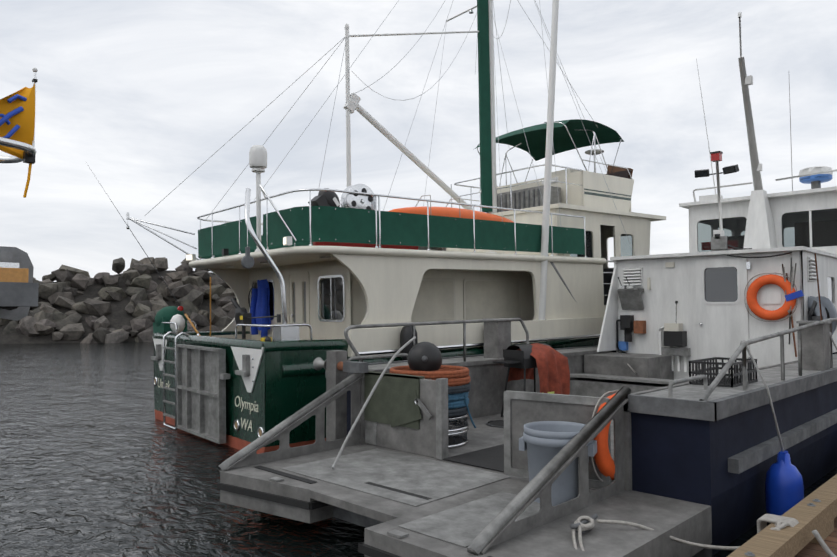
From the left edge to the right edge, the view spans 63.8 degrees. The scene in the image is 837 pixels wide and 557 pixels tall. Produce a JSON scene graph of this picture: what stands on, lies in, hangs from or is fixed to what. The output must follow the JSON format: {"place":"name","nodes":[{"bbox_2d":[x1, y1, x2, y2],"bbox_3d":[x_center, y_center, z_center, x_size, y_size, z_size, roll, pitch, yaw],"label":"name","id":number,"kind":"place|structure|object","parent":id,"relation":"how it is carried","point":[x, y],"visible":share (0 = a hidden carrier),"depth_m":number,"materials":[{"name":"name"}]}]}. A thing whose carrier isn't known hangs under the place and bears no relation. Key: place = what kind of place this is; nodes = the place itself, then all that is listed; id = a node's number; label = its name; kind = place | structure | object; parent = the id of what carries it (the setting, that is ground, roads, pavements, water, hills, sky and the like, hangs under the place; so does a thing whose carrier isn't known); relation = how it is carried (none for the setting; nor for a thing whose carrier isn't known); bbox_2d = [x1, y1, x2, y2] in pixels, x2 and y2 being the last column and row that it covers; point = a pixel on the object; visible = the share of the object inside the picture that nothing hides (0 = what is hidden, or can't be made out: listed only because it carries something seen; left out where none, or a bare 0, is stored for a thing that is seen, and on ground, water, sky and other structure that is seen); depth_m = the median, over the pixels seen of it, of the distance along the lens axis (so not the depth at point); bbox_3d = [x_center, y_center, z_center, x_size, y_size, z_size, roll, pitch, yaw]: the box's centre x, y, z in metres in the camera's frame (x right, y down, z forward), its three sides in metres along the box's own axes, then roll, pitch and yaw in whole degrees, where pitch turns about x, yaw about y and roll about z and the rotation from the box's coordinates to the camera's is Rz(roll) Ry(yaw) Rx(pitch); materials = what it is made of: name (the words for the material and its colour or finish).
{"place":"outdoors","nodes":[
{"label":"outdoors","id":0,"kind":"place"},
{"bbox_2d":[0,342,836,556],"bbox_3d":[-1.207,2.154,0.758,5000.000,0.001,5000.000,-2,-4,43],"label":"water","id":1,"kind":"structure","parent":0,"point":[98,458],"depth_m":8.45,"materials":[{"name":"black liquid"}]},
{"bbox_2d":[0,68,38,320],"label":"boat","id":2,"kind":"object","parent":1,"relation":"on","point":[18,293],"visible":1,"depth_m":3.61,"materials":[{"name":"grey metal"}]},
{"bbox_2d":[0,257,237,343],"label":"breakwater","id":3,"kind":"object","parent":1,"relation":"in","point":[75,305],"visible":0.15,"depth_m":46.05,"materials":[{"name":"grey stone"}]},
{"bbox_2d":[90,0,665,453],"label":"boat","id":4,"kind":"object","parent":1,"relation":"on","point":[314,278],"visible":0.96,"depth_m":12.44,"materials":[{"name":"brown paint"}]},
{"bbox_2d":[217,12,836,556],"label":"boat","id":5,"kind":"object","parent":1,"relation":"on","point":[691,464],"visible":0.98,"depth_m":7.26,"materials":[{"name":"metal"}]},
{"bbox_2d":[389,342,475,448],"bbox_3d":[0.140,1.382,8.202,1.031,1.212,1.011,-2,-4,43],"label":"crab pot stack","id":6,"kind":"object","parent":5,"relation":"on","point":[424,359],"visible":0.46,"depth_m":7.99,"materials":[{"name":"metal"}]},
{"bbox_2d":[493,343,569,416],"bbox_3d":[1.623,1.526,10.058,1.080,1.102,0.770,2,-3,-36],"label":"barbecue with coat","id":7,"kind":"object","parent":5,"relation":"on","point":[525,361],"visible":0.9,"depth_m":9.96,"materials":[{"name":"red fabric"}]},
{"bbox_2d":[519,421,596,505],"bbox_3d":[1.193,1.620,5.747,0.591,0.700,0.583,1,-3,-21],"label":"bucket","id":8,"kind":"object","parent":5,"relation":"on","point":[543,443],"visible":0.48,"depth_m":5.54,"materials":[{"name":"grey plastic"}]},
{"bbox_2d":[331,336,836,556],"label":"mooring lines","id":9,"kind":"object","parent":5,"relation":"on","point":[581,525],"visible":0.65,"depth_m":4.90,"materials":[{"name":"fabric"}]},
{"bbox_2d":[591,390,618,481],"bbox_3d":[1.786,1.424,6.062,0.121,0.817,0.817,-2,-4,43],"label":"life ring","id":10,"kind":"object","parent":5,"relation":"attached to","point":[604,461],"visible":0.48,"depth_m":5.82,"materials":[{"name":"plastic"}]},
{"bbox_2d":[689,357,757,387],"bbox_3d":[3.256,0.991,7.169,0.440,0.244,0.770,-2,-4,43],"label":"plastic crate","id":11,"kind":"object","parent":5,"relation":"on","point":[735,381],"visible":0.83,"depth_m":7.03,"materials":[{"name":"black plastic"}]},
{"bbox_2d":[740,332,836,515],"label":"fenders","id":12,"kind":"object","parent":5,"relation":"attached to","point":[784,489],"visible":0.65,"depth_m":6.26,"materials":[{"name":"blue plastic"}]},
{"bbox_2d":[727,474,836,556],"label":"dock","id":13,"kind":"object","parent":1,"relation":"on","point":[816,509],"visible":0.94,"depth_m":4.85,"materials":[{"name":"brown wood"}]},
{"bbox_2d":[0,0,836,281],"label":"sky","id":14,"kind":"structure","parent":0,"point":[137,94],"materials":[{"name":"white"}]}
]}

